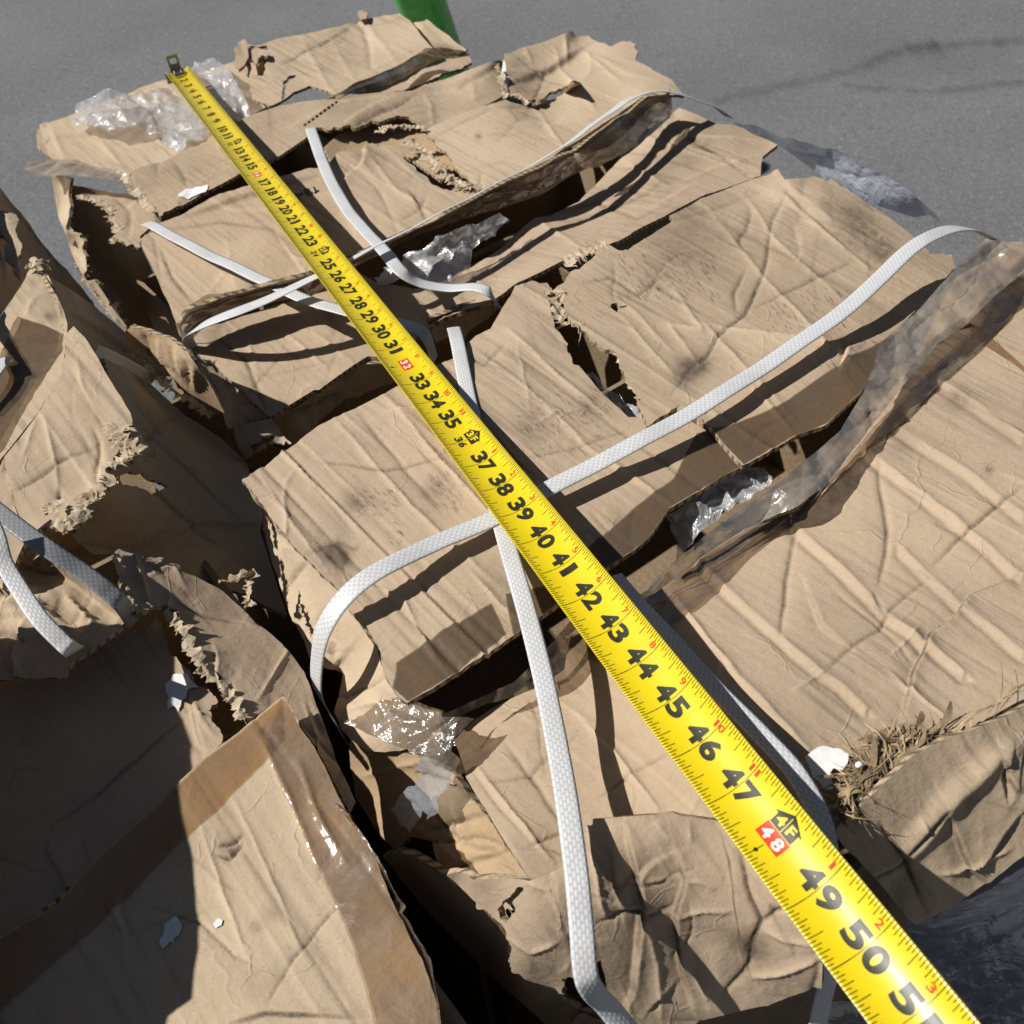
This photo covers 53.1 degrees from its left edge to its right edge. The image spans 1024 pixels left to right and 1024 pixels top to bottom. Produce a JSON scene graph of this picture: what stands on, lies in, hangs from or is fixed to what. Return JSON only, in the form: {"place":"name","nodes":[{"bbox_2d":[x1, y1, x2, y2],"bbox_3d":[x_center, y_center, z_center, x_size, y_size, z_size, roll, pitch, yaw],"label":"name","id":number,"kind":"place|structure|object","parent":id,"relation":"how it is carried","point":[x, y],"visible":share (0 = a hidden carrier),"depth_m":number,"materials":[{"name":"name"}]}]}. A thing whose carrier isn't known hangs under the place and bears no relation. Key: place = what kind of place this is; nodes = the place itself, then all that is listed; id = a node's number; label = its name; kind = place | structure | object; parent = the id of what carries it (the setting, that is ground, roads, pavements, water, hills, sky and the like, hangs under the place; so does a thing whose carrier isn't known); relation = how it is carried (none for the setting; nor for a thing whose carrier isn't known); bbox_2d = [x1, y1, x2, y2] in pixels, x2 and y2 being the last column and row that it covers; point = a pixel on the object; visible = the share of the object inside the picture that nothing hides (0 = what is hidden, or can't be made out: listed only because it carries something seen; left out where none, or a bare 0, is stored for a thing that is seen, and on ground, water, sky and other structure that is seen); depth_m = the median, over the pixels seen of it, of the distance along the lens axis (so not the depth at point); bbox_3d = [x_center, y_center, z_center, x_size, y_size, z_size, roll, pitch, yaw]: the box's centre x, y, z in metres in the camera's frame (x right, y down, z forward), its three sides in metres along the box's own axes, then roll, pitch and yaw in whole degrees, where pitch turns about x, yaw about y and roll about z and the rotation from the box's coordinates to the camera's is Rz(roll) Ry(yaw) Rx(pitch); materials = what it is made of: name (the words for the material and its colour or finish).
{"place":"outdoors","nodes":[
{"label":"outdoors","id":0,"kind":"place"},
{"bbox_2d":[0,0,1023,599],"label":"asphalt ground","id":1,"kind":"structure","parent":0,"point":[922,100],"depth_m":3.20,"materials":[{"name":"grey asphalt"}]},
{"bbox_2d":[0,188,94,314],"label":"cardboard carton","id":2,"kind":"object","parent":1,"relation":"on","point":[21,244],"visible":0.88,"depth_m":0.88,"materials":[{"name":"brown cardboard"}]},
{"bbox_2d":[0,256,158,565],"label":"cardboard carton","id":3,"kind":"object","parent":1,"relation":"on","point":[43,314],"visible":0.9,"depth_m":0.72,"materials":[{"name":"cardboard"}]},
{"bbox_2d":[0,356,11,374],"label":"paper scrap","id":4,"kind":"object","parent":3,"relation":"on","point":[4,362],"visible":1,"depth_m":0.67,"materials":[{"name":"white paper"}]},
{"bbox_2d":[0,326,286,907],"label":"cardboard carton","id":5,"kind":"object","parent":1,"relation":"on","point":[97,428],"visible":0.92,"depth_m":0.64,"materials":[{"name":"cardboard"}]},
{"bbox_2d":[0,521,83,657],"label":"woven strap","id":6,"kind":"object","parent":5,"relation":"on","point":[52,632],"visible":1,"depth_m":0.51,"materials":[{"name":"white plastic"}]},
{"bbox_2d":[0,502,138,630],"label":"woven strap","id":7,"kind":"object","parent":5,"relation":"on","point":[113,596],"visible":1,"depth_m":0.54,"materials":[{"name":"white plastic"}]},
{"bbox_2d":[23,61,422,330],"bbox_3d":[-0.334,-0.130,1.418,0.384,0.786,0.473,-31,51,-24],"label":"cardboard carton","id":8,"kind":"object","parent":1,"relation":"on","point":[106,233],"visible":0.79,"depth_m":1.20,"materials":[{"name":"cardboard"}]},
{"bbox_2d":[71,87,207,153],"bbox_3d":[-0.428,-0.458,1.195,0.133,0.026,0.230,-31,51,-24],"label":"plastic film","id":9,"kind":"object","parent":8,"relation":"on","point":[182,105],"visible":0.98,"depth_m":1.19,"materials":[{"name":"white"}]},
{"bbox_2d":[191,58,246,104],"bbox_3d":[-0.353,-0.513,1.247,0.043,0.016,0.201,-19,47,-15],"label":"plastic film","id":10,"kind":"object","parent":8,"relation":"on","point":[234,90],"visible":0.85,"depth_m":1.25,"materials":[{"name":"white"}]},
{"bbox_2d":[120,60,508,218],"bbox_3d":[-0.203,-0.441,1.148,0.481,0.025,0.166,-26,49,-21],"label":"cardboard carton","id":11,"kind":"object","parent":8,"relation":"on","point":[191,175],"visible":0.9,"depth_m":1.15,"materials":[{"name":"brown cardboard"}]},
{"bbox_2d":[164,54,980,1023],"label":"tape measure","id":12,"kind":"object","parent":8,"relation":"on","point":[872,956],"visible":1,"depth_m":0.46,"materials":[{"name":"metal"}]},
{"bbox_2d":[0,547,466,1023],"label":"cardboard carton","id":13,"kind":"object","parent":1,"relation":"on","point":[173,850],"visible":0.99,"depth_m":0.48,"materials":[{"name":"beige cardboard"}]},
{"bbox_2d":[234,10,471,167],"bbox_3d":[-0.193,-0.314,1.576,0.308,0.811,0.278,-31,51,-24],"label":"cardboard carton","id":14,"kind":"object","parent":1,"relation":"on","point":[365,54],"visible":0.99,"depth_m":1.30,"materials":[{"name":"beige cardboard"}]},
{"bbox_2d":[136,31,683,394],"bbox_3d":[-0.061,-0.103,1.337,0.698,0.836,0.330,-31,51,-24],"label":"cardboard carton","id":15,"kind":"object","parent":1,"relation":"on","point":[389,190],"visible":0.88,"depth_m":1.05,"materials":[{"name":"cardboard"}]},
{"bbox_2d":[141,221,437,362],"bbox_3d":[-0.218,-0.201,0.893,0.380,0.040,0.043,28,53,28],"label":"woven strap","id":16,"kind":"object","parent":15,"relation":"on","point":[422,333],"visible":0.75,"depth_m":0.87,"materials":[{"name":"white plastic"}]},
{"bbox_2d":[305,127,501,308],"bbox_3d":[-0.142,-0.290,0.962,0.074,0.040,0.425,-24,48,-19],"label":"woven strap","id":17,"kind":"object","parent":15,"relation":"on","point":[392,261],"visible":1,"depth_m":0.90,"materials":[{"name":"white plastic"}]},
{"bbox_2d":[182,90,732,366],"bbox_3d":[0.000,-0.287,0.969,0.664,0.093,0.086,-31,51,-24],"label":"woven strap","id":18,"kind":"object","parent":15,"relation":"on","point":[188,342],"visible":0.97,"depth_m":0.85,"materials":[{"name":"white plastic"}]},
{"bbox_2d":[502,60,508,83],"bbox_3d":[-0.008,-0.522,1.212,0.010,0.001,0.073,-2,45,2],"label":"white sheet","id":19,"kind":"object","parent":15,"relation":"attached to","point":[506,80],"visible":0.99,"depth_m":1.21,"materials":[{"name":"paper"}]},
{"bbox_2d":[394,0,468,80],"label":"green post","id":20,"kind":"object","parent":1,"relation":"on","point":[437,14],"visible":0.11,"depth_m":2.68,"materials":[{"name":"paint"}]},
{"bbox_2d":[120,108,777,841],"bbox_3d":[0.027,0.029,1.183,0.693,0.859,0.300,-31,51,-24],"label":"cardboard carton","id":21,"kind":"object","parent":1,"relation":"on","point":[266,386],"visible":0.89,"depth_m":0.90,"materials":[{"name":"cardboard"}]},
{"bbox_2d":[95,345,152,385],"bbox_3d":[-0.280,-0.105,0.742,0.008,0.085,0.075,-2,45,2],"label":"woven strap","id":22,"kind":"object","parent":21,"relation":"on","point":[134,368],"visible":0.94,"depth_m":0.74,"materials":[{"name":"white plastic"}]},
{"bbox_2d":[375,213,507,284],"bbox_3d":[-0.053,-0.223,0.905,0.131,0.041,0.068,-17,46,-13],"label":"plastic film","id":23,"kind":"object","parent":21,"relation":"on","point":[413,263],"visible":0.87,"depth_m":0.91,"materials":[{"name":"white"}]},
{"bbox_2d":[726,119,940,221],"bbox_3d":[0.314,-0.367,1.058,0.051,0.050,0.290,-31,51,-24],"label":"plastic film","id":24,"kind":"object","parent":21,"relation":"hanging from","point":[848,172],"visible":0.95,"depth_m":1.03,"materials":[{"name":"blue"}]},
{"bbox_2d":[242,169,954,1023],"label":"cardboard carton","id":25,"kind":"object","parent":1,"relation":"on","point":[706,295],"visible":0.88,"depth_m":0.65,"materials":[{"name":"brown cardboard"}]},
{"bbox_2d":[589,372,641,416],"bbox_3d":[0.072,-0.076,0.710,0.017,0.017,0.080,-24,48,-19],"label":"plastic film","id":26,"kind":"object","parent":25,"relation":"in","point":[629,410],"visible":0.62,"depth_m":0.70,"materials":[{"name":"white"}]},
{"bbox_2d":[310,225,997,745],"bbox_3d":[0.141,-0.040,0.694,0.622,0.156,0.039,-29,50,-23],"label":"woven strap","id":27,"kind":"object","parent":25,"relation":"on","point":[348,593],"visible":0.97,"depth_m":0.60,"materials":[{"name":"white plastic"}]},
{"bbox_2d":[666,467,771,558],"bbox_3d":[0.120,-0.005,0.611,0.082,0.025,0.029,-31,51,-24],"label":"plastic film","id":28,"kind":"object","parent":25,"relation":"in","point":[676,518],"visible":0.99,"depth_m":0.61,"materials":[{"name":"white"}]},
{"bbox_2d":[345,239,1023,1023],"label":"cardboard carton","id":29,"kind":"object","parent":1,"relation":"on","point":[875,579],"visible":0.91,"depth_m":0.51,"materials":[{"name":"beige cardboard"}]},
{"bbox_2d":[447,326,636,1023],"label":"woven strap","id":30,"kind":"object","parent":29,"relation":"on","point":[601,1000],"visible":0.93,"depth_m":0.44,"materials":[{"name":"white plastic"}]},
{"bbox_2d":[611,573,838,1023],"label":"woven strap","id":31,"kind":"object","parent":29,"relation":"on","point":[767,740],"visible":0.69,"depth_m":0.46,"materials":[{"name":"white plastic"}]},
{"bbox_2d":[804,746,848,789],"bbox_3d":[0.139,0.111,0.451,0.020,0.004,0.018,-31,51,-24],"label":"paper scrap","id":32,"kind":"object","parent":29,"relation":"on","point":[821,760],"visible":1,"depth_m":0.45,"materials":[{"name":"paper"}]},
{"bbox_2d":[799,660,1023,839],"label":"dry straw","id":33,"kind":"object","parent":29,"relation":"on","point":[881,754],"visible":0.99,"depth_m":0.45,"materials":[{"name":"beige plant"}]},
{"bbox_2d":[855,761,862,767],"bbox_3d":[0.149,0.109,0.441,0.004,0.002,0.003,-31,51,-24],"label":"foam crumb","id":34,"kind":"object","parent":33,"relation":"on","point":[858,764],"visible":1,"depth_m":0.44,"materials":[{"name":"white plastic"}]},
{"bbox_2d":[905,856,1023,1023],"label":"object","id":35,"kind":"object","parent":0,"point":[971,947],"visible":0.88,"depth_m":0.59,"materials":[{"name":"blue plastic"}]}
]}

